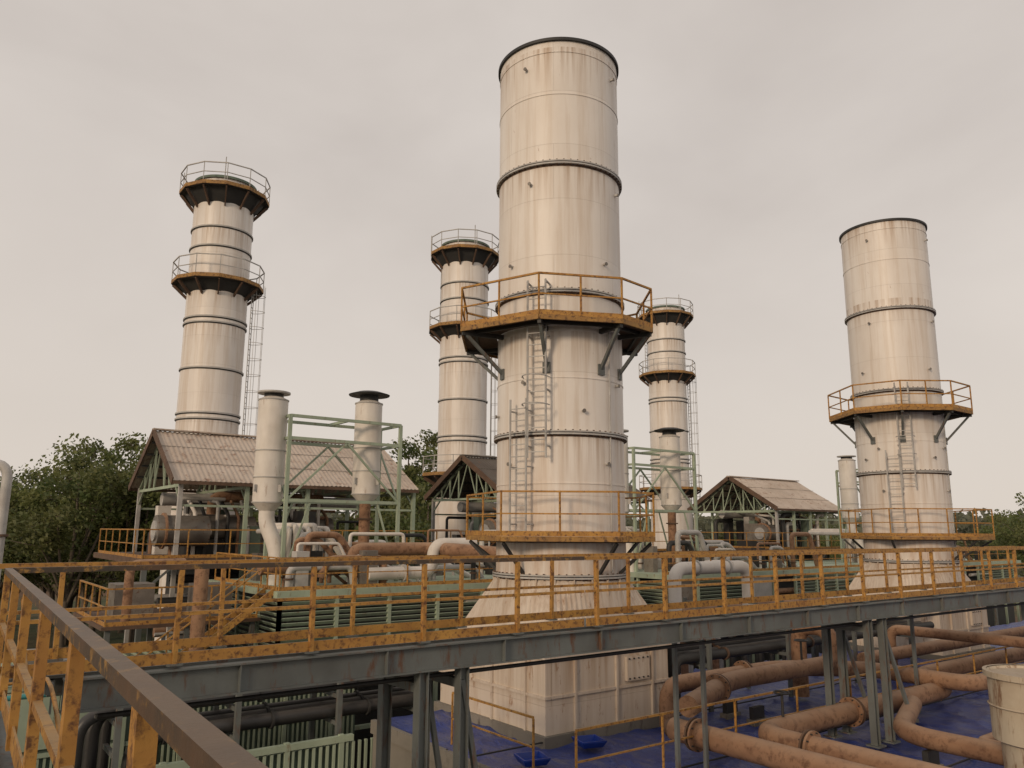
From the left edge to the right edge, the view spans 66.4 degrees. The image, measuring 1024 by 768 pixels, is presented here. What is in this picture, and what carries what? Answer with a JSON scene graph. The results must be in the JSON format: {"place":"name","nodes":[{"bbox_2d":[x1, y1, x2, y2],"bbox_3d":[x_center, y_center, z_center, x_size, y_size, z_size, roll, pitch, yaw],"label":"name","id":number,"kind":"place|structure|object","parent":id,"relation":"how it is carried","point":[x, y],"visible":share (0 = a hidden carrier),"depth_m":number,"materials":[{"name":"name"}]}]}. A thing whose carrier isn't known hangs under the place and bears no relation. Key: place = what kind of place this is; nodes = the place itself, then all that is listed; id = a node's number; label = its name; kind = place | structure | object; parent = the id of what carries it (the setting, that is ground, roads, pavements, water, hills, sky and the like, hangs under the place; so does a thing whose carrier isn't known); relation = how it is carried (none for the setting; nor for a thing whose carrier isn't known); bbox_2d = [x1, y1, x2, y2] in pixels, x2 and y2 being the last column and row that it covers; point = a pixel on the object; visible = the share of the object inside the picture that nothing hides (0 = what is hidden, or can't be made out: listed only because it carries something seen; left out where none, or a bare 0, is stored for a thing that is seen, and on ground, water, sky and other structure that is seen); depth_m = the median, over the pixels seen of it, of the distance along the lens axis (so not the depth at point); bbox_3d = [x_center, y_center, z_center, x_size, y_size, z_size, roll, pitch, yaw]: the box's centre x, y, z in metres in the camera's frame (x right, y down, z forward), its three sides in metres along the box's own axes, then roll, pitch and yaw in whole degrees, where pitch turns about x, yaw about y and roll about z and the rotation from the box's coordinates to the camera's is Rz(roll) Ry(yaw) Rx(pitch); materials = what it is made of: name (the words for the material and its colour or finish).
{"place":"outdoors","nodes":[
{"label":"outdoors","id":0,"kind":"place"},
{"bbox_2d":[73,557,277,654],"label":"access platform","id":1,"kind":"structure","parent":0,"point":[128,591],"depth_m":24.34,"materials":[{"name":"yellow paint"}]},
{"bbox_2d":[93,428,437,648],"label":"machinery shed","id":2,"kind":"structure","parent":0,"point":[178,463],"depth_m":34.37,"materials":[{"name":"metal"}]},
{"bbox_2d":[146,491,371,554],"bbox_3d":[-10.859,6.515,36.646,12.108,2.744,5.993,8,-13,-36],"label":"engine generator set","id":3,"kind":"object","parent":2,"relation":"on","point":[201,518],"visible":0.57,"depth_m":33.56,"materials":[{"name":"metal"}]},
{"bbox_2d":[2,565,1021,651],"bbox_3d":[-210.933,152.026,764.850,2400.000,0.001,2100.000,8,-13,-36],"label":"ground","id":4,"kind":"structure","parent":0,"point":[115,637],"depth_m":77.25,"materials":[{"name":"green plant"}]},
{"bbox_2d":[0,543,28,581],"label":"tree","id":5,"kind":"object","parent":4,"relation":"on","point":[3,570],"visible":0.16,"depth_m":61.79,"materials":[{"name":"green plant"}]},
{"bbox_2d":[0,466,47,595],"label":"tree","id":6,"kind":"object","parent":4,"relation":"on","point":[12,505],"visible":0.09,"depth_m":64.70,"materials":[{"name":"green plant"}]},
{"bbox_2d":[23,575,47,632],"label":"tree","id":7,"kind":"object","parent":4,"relation":"on","point":[43,589],"visible":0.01,"depth_m":76.46,"materials":[{"name":"green plant"}]},
{"bbox_2d":[3,482,79,647],"bbox_3d":[-37.254,14.946,65.876,12.850,14.608,10.373,7,-13,-33],"label":"tree","id":8,"kind":"object","parent":4,"relation":"on","point":[12,557],"visible":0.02,"depth_m":63.21,"materials":[{"name":"green plant"}]},
{"bbox_2d":[34,513,54,633],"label":"tree","id":9,"kind":"object","parent":4,"relation":"on","point":[51,592],"depth_m":75.42,"materials":[{"name":"green plant"}]},
{"bbox_2d":[4,504,93,644],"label":"tree","id":10,"kind":"object","parent":4,"relation":"on","point":[66,639],"visible":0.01,"depth_m":67.80,"materials":[{"name":"green plant"}]},
{"bbox_2d":[13,543,122,644],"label":"tree","id":11,"kind":"object","parent":4,"relation":"on","point":[37,577],"visible":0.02,"depth_m":67.99,"materials":[{"name":"green plant"}]},
{"bbox_2d":[3,453,141,647],"bbox_3d":[-32.906,12.825,58.882,13.610,16.256,10.986,9,-13,-37],"label":"tree","id":12,"kind":"object","parent":4,"relation":"on","point":[30,532],"visible":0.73,"depth_m":57.41,"materials":[{"name":"green plant"}]},
{"bbox_2d":[19,437,126,510],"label":"tree","id":13,"kind":"object","parent":4,"relation":"on","point":[93,454],"visible":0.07,"depth_m":72.26,"materials":[{"name":"green plant"}]},
{"bbox_2d":[18,469,132,623],"bbox_3d":[-33.491,14.147,62.011,8.521,14.800,8.279,-4,-11,22],"label":"tree","id":14,"kind":"object","parent":4,"relation":"on","point":[82,588],"visible":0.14,"depth_m":61.17,"materials":[{"name":"green plant"}]},
{"bbox_2d":[10,459,143,607],"bbox_3d":[-34.956,14.036,63.953,11.929,15.716,9.630,1,-11,-5],"label":"tree","id":15,"kind":"object","parent":4,"relation":"on","point":[24,495],"visible":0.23,"depth_m":61.86,"materials":[{"name":"green plant"}]},
{"bbox_2d":[74,574,92,612],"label":"tree","id":16,"kind":"object","parent":4,"relation":"on","point":[77,601],"depth_m":85.55,"materials":[{"name":"green plant"}]},
{"bbox_2d":[42,433,153,631],"bbox_3d":[-35.007,13.504,66.300,10.766,17.625,13.336,-1,-11,6],"label":"tree","id":17,"kind":"object","parent":4,"relation":"on","point":[63,471],"visible":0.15,"depth_m":64.91,"materials":[{"name":"green plant"}]},
{"bbox_2d":[45,522,159,640],"bbox_3d":[-28.885,15.925,60.082,11.423,10.652,9.905,0,-11,0],"label":"tree","id":18,"kind":"object","parent":4,"relation":"on","point":[152,576],"visible":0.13,"depth_m":58.11,"materials":[{"name":"green plant"}]},
{"bbox_2d":[61,432,160,642],"bbox_3d":[-30.067,12.707,62.909,11.155,18.003,11.481,9,-14,-39],"label":"tree","id":19,"kind":"object","parent":4,"relation":"on","point":[131,445],"visible":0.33,"depth_m":61.40,"materials":[{"name":"green plant"}]},
{"bbox_2d":[100,507,154,551],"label":"tree","id":20,"kind":"object","parent":4,"relation":"on","point":[109,538],"visible":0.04,"depth_m":61.01,"materials":[{"name":"green plant"}]},
{"bbox_2d":[117,503,159,641],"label":"tree","id":21,"kind":"object","parent":4,"relation":"on","point":[134,629],"visible":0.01,"depth_m":68.12,"materials":[{"name":"green plant"}]},
{"bbox_2d":[115,451,282,531],"bbox_3d":[-23.625,13.462,62.831,14.671,16.568,11.843,2,-11,-10],"label":"tree","id":22,"kind":"object","parent":4,"relation":"on","point":[154,494],"visible":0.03,"depth_m":59.18,"materials":[{"name":"green plant"}]},
{"bbox_2d":[235,508,277,521],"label":"tree","id":23,"kind":"object","parent":4,"relation":"on","point":[257,516],"visible":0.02,"depth_m":57.97,"materials":[{"name":"green plant"}]},
{"bbox_2d":[333,508,403,540],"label":"tree","id":24,"kind":"object","parent":4,"relation":"on","point":[350,519],"visible":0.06,"depth_m":74.91,"materials":[{"name":"green plant"}]},
{"bbox_2d":[334,492,404,539],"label":"tree","id":25,"kind":"object","parent":4,"relation":"on","point":[386,499],"visible":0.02,"depth_m":75.09,"materials":[{"name":"green plant"}]},
{"bbox_2d":[339,496,427,565],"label":"tree","id":26,"kind":"object","parent":4,"relation":"on","point":[382,538],"visible":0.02,"depth_m":71.51,"materials":[{"name":"green plant"}]},
{"bbox_2d":[335,467,432,529],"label":"tree","id":27,"kind":"object","parent":4,"relation":"on","point":[390,498],"visible":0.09,"depth_m":74.84,"materials":[{"name":"green plant"}]},
{"bbox_2d":[336,429,437,518],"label":"tree","id":28,"kind":"object","parent":4,"relation":"on","point":[432,439],"visible":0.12,"depth_m":79.33,"materials":[{"name":"green plant"}]},
{"bbox_2d":[371,501,407,564],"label":"tree","id":29,"kind":"object","parent":4,"relation":"on","point":[393,506],"visible":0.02,"depth_m":71.69,"materials":[{"name":"green plant"}]},
{"bbox_2d":[353,484,431,541],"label":"tree","id":30,"kind":"object","parent":4,"relation":"on","point":[423,524],"visible":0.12,"depth_m":66.27,"materials":[{"name":"green plant"}]},
{"bbox_2d":[405,444,437,513],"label":"tree","id":31,"kind":"object","parent":4,"relation":"on","point":[425,453],"visible":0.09,"depth_m":75.33,"materials":[{"name":"green plant"}]},
{"bbox_2d":[382,514,495,564],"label":"tree","id":32,"kind":"object","parent":4,"relation":"on","point":[402,529],"visible":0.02,"depth_m":66.02,"materials":[{"name":"green plant"}]},
{"bbox_2d":[31,508,1023,589],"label":"distant treeline","id":33,"kind":"object","parent":4,"relation":"on","point":[704,525],"visible":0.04,"depth_m":143.42,"materials":[{"name":"green plant"}]},
{"bbox_2d":[718,533,736,545],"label":"tree","id":34,"kind":"object","parent":4,"relation":"on","point":[722,538],"visible":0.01,"depth_m":79.03,"materials":[{"name":"green plant"}]},
{"bbox_2d":[801,511,845,542],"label":"tree","id":35,"kind":"object","parent":4,"relation":"on","point":[813,515],"visible":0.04,"depth_m":100.95,"materials":[{"name":"green plant"}]},
{"bbox_2d":[812,521,840,559],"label":"tree","id":36,"kind":"object","parent":4,"relation":"on","point":[834,543],"visible":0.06,"depth_m":81.33,"materials":[{"name":"green plant"}]},
{"bbox_2d":[815,528,840,559],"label":"tree","id":37,"kind":"object","parent":4,"relation":"on","point":[832,539],"visible":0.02,"depth_m":88.19,"materials":[{"name":"green plant"}]},
{"bbox_2d":[956,541,969,546],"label":"tree","id":38,"kind":"object","parent":4,"relation":"on","point":[961,544],"depth_m":79.31,"materials":[{"name":"green plant"}]},
{"bbox_2d":[975,492,1023,575],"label":"tree","id":39,"kind":"object","parent":4,"relation":"on","point":[986,530],"visible":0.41,"depth_m":75.52,"materials":[{"name":"green plant"}]},
{"bbox_2d":[982,509,1023,565],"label":"tree","id":40,"kind":"object","parent":4,"relation":"on","point":[1017,539],"visible":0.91,"depth_m":70.30,"materials":[{"name":"green plant"}]},
{"bbox_2d":[0,0,1023,529],"label":"sky","id":41,"kind":"structure","parent":0,"point":[753,134],"materials":[{"name":"grey"}]},
{"bbox_2d":[419,454,667,570],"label":"machinery shed","id":42,"kind":"structure","parent":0,"point":[462,477],"depth_m":45.21,"materials":[{"name":"metal"}]},
{"bbox_2d":[445,502,496,546],"bbox_3d":[1.503,8.325,45.909,11.013,2.744,6.224,8,-13,-36],"label":"engine generator set","id":43,"kind":"object","parent":42,"relation":"on","point":[476,522],"visible":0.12,"depth_m":44.80,"materials":[{"name":"metal"}]},
{"bbox_2d":[681,475,842,561],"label":"machinery shed","id":44,"kind":"structure","parent":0,"point":[742,494],"depth_m":57.97,"materials":[{"name":"metal"}]},
{"bbox_2d":[714,510,823,546],"bbox_3d":[19.519,10.911,59.142,9.218,2.744,6.349,8,-13,-36],"label":"engine generator set","id":45,"kind":"object","parent":44,"relation":"on","point":[761,523],"visible":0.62,"depth_m":57.49,"materials":[{"name":"metal"}]},
{"label":"yard pavement","id":46,"kind":"structure","parent":0,"visible":0},
{"bbox_2d":[1,649,181,665],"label":"radiator house","id":47,"kind":"structure","parent":46,"relation":"on","point":[144,653],"depth_m":26.12,"materials":[{"name":"green paint"}]},
{"bbox_2d":[0,568,267,767],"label":"steel walkway","id":48,"kind":"structure","parent":46,"relation":"on","point":[191,737],"depth_m":3.13,"materials":[{"name":"paint"}]},
{"bbox_2d":[7,648,354,767],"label":"radiator house","id":49,"kind":"structure","parent":46,"relation":"on","point":[267,736],"depth_m":20.69,"materials":[{"name":"green paint"}]},
{"bbox_2d":[0,460,12,577],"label":"gooseneck vent pipe","id":50,"kind":"object","parent":49,"relation":"attached to","point":[6,480],"visible":1,"depth_m":19.76,"materials":[{"name":"white metal"}]},
{"bbox_2d":[7,674,413,767],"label":"pipe rack","id":51,"kind":"object","parent":46,"relation":"on","point":[94,749],"visible":0.37,"depth_m":18.55,"materials":[{"name":"metal"}]},
{"bbox_2d":[154,157,270,640],"bbox_3d":[-16.477,2.716,42.233,4.697,30.000,4.697,8,-13,-36],"label":"chimney","id":52,"kind":"object","parent":46,"relation":"on","point":[217,287],"visible":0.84,"depth_m":42.37,"materials":[{"name":"metal"}]},
{"bbox_2d":[156,733,372,767],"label":"cooler louvre wall","id":53,"kind":"structure","parent":46,"relation":"on","point":[333,755],"depth_m":18.39,"materials":[{"name":"metal"}]},
{"bbox_2d":[209,552,633,767],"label":"engine hall","id":54,"kind":"structure","parent":46,"relation":"on","point":[291,619],"depth_m":26.20,"materials":[{"name":"metal"}]},
{"bbox_2d":[251,390,290,584],"bbox_3d":[-8.556,3.615,27.856,1.382,6.840,1.157,4,-11,-18],"label":"exhaust silencer","id":55,"kind":"object","parent":54,"relation":"on","point":[269,467],"visible":0.88,"depth_m":27.56,"materials":[{"name":"white paint"}]},
{"bbox_2d":[262,414,402,584],"bbox_3d":[-6.657,4.366,29.406,4.570,5.955,1.820,8,-13,-36],"label":"silencer support frame","id":56,"kind":"object","parent":54,"relation":"on","point":[376,503],"visible":0.67,"depth_m":29.47,"materials":[{"name":"green paint"}]},
{"bbox_2d":[349,390,389,577],"bbox_3d":[-5.624,3.844,30.100,1.600,7.250,1.600,8,-13,-36],"label":"exhaust silencer","id":57,"kind":"object","parent":54,"relation":"on","point":[365,482],"visible":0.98,"depth_m":29.91,"materials":[{"name":"white paint"}]},
{"bbox_2d":[189,523,980,673],"bbox_3d":[12.302,10.674,38.257,53.842,7.240,14.555,8,-13,-36],"label":"insulated pipework","id":58,"kind":"object","parent":54,"relation":"on","point":[314,535],"visible":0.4,"depth_m":28.64,"materials":[{"name":"white paint"}]},
{"bbox_2d":[422,225,498,571],"bbox_3d":[-3.308,4.546,51.580,5.083,30.000,5.083,8,-13,-36],"label":"chimney","id":59,"kind":"object","parent":46,"relation":"on","point":[462,411],"visible":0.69,"depth_m":51.35,"materials":[{"name":"metal"}]},
{"bbox_2d":[0,546,1023,767],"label":"steel walkway bridge","id":60,"kind":"structure","parent":46,"relation":"on","point":[424,656],"depth_m":11.50,"materials":[{"name":"paint"}]},
{"bbox_2d":[637,294,701,561],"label":"chimney","id":61,"kind":"object","parent":46,"relation":"on","point":[667,377],"visible":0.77,"depth_m":66.61,"materials":[{"name":"metal"}]},
{"bbox_2d":[370,620,1023,767],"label":"blue tarp roof","id":62,"kind":"structure","parent":46,"relation":"on","point":[965,713],"depth_m":18.01,"materials":[{"name":"plastic"}]},
{"bbox_2d":[514,751,550,766],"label":"blue plastic tray","id":63,"kind":"object","parent":62,"relation":"on","point":[525,759],"visible":0.92,"depth_m":15.45,"materials":[{"name":"blue plastic"}]},
{"bbox_2d":[434,37,671,748],"bbox_3d":[1.135,-0.352,21.473,5.472,17.906,5.404,8,-13,-36],"label":"exhaust stack","id":64,"kind":"object","parent":62,"relation":"on","point":[560,335],"visible":0.97,"depth_m":19.88,"materials":[{"name":"metal"}]},
{"bbox_2d":[571,734,606,748],"bbox_3d":[1.653,7.677,16.776,0.566,0.140,0.566,4,-11,-20],"label":"blue plastic tray","id":65,"kind":"object","parent":62,"relation":"on","point":[589,741],"visible":0.94,"depth_m":16.68,"materials":[{"name":"blue plastic"}]},
{"bbox_2d":[451,646,1023,767],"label":"roof edge railing","id":66,"kind":"object","parent":62,"relation":"on","point":[662,714],"visible":0.69,"depth_m":15.79,"materials":[{"name":"metal"}]},
{"bbox_2d":[667,615,933,712],"bbox_3d":[9.303,8.174,24.343,13.730,2.200,1.550,8,-13,-36],"label":"pipe rack","id":67,"kind":"object","parent":62,"relation":"on","point":[727,650],"visible":0.23,"depth_m":22.30,"materials":[{"name":"metal"}]},
{"bbox_2d":[659,625,1023,767],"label":"rusty process pipe","id":68,"kind":"object","parent":62,"relation":"on","point":[795,740],"visible":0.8,"depth_m":17.51,"materials":[{"name":"metal"}]},
{"bbox_2d":[827,218,994,659],"bbox_3d":[16.398,2.022,32.979,5.628,17.656,5.469,8,-13,-36],"label":"exhaust stack","id":69,"kind":"object","parent":62,"relation":"on","point":[897,416],"visible":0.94,"depth_m":31.82,"materials":[{"name":"metal"}]},
{"bbox_2d":[982,664,1023,767],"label":"round storage tank","id":70,"kind":"object","parent":62,"relation":"on","point":[1005,684],"visible":1,"depth_m":13.51,"materials":[{"name":"beige metal"}]},
{"bbox_2d":[630,548,860,673],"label":"engine hall","id":71,"kind":"structure","parent":46,"relation":"on","point":[654,596],"depth_m":38.42,"materials":[{"name":"metal"}]},
{"bbox_2d":[624,429,633,571],"bbox_3d":[5.272,5.608,38.059,1.382,6.840,1.157,4,-11,-18],"label":"exhaust silencer","id":72,"kind":"object","parent":71,"relation":"on","point":[627,511],"visible":0.12,"depth_m":37.80,"materials":[{"name":"white paint"}]},
{"bbox_2d":[628,447,698,571],"bbox_3d":[7.171,6.360,39.609,4.570,5.955,1.820,8,-13,-36],"label":"silencer support frame","id":73,"kind":"object","parent":71,"relation":"on","point":[633,464],"visible":0.59,"depth_m":39.70,"materials":[{"name":"green paint"}]},
{"bbox_2d":[654,427,684,566],"bbox_3d":[8.204,5.838,40.303,1.600,7.250,1.600,8,-13,-36],"label":"exhaust silencer","id":74,"kind":"object","parent":71,"relation":"on","point":[671,496],"visible":0.93,"depth_m":40.10,"materials":[{"name":"white paint"}]},
{"bbox_2d":[652,575,1023,664],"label":"pipe rack","id":75,"kind":"object","parent":46,"relation":"on","point":[995,612],"visible":0.02,"depth_m":34.44,"materials":[{"name":"metal"}]},
{"bbox_2d":[784,546,1020,626],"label":"engine hall","id":76,"kind":"structure","parent":46,"relation":"on","point":[1006,615],"depth_m":54.15,"materials":[{"name":"metal"}]},
{"bbox_2d":[835,469,860,561],"bbox_3d":[23.717,8.746,51.817,4.570,5.955,1.820,8,-13,-36],"label":"silencer support frame","id":77,"kind":"object","parent":76,"relation":"on","point":[842,546],"visible":0.12,"depth_m":51.28,"materials":[{"name":"green paint"}]},
{"bbox_2d":[837,455,863,562],"bbox_3d":[21.818,7.994,50.267,1.382,6.840,1.157,4,-11,-18],"label":"exhaust silencer","id":78,"kind":"object","parent":76,"relation":"on","point":[848,481],"visible":0.87,"depth_m":50.06,"materials":[{"name":"white paint"}]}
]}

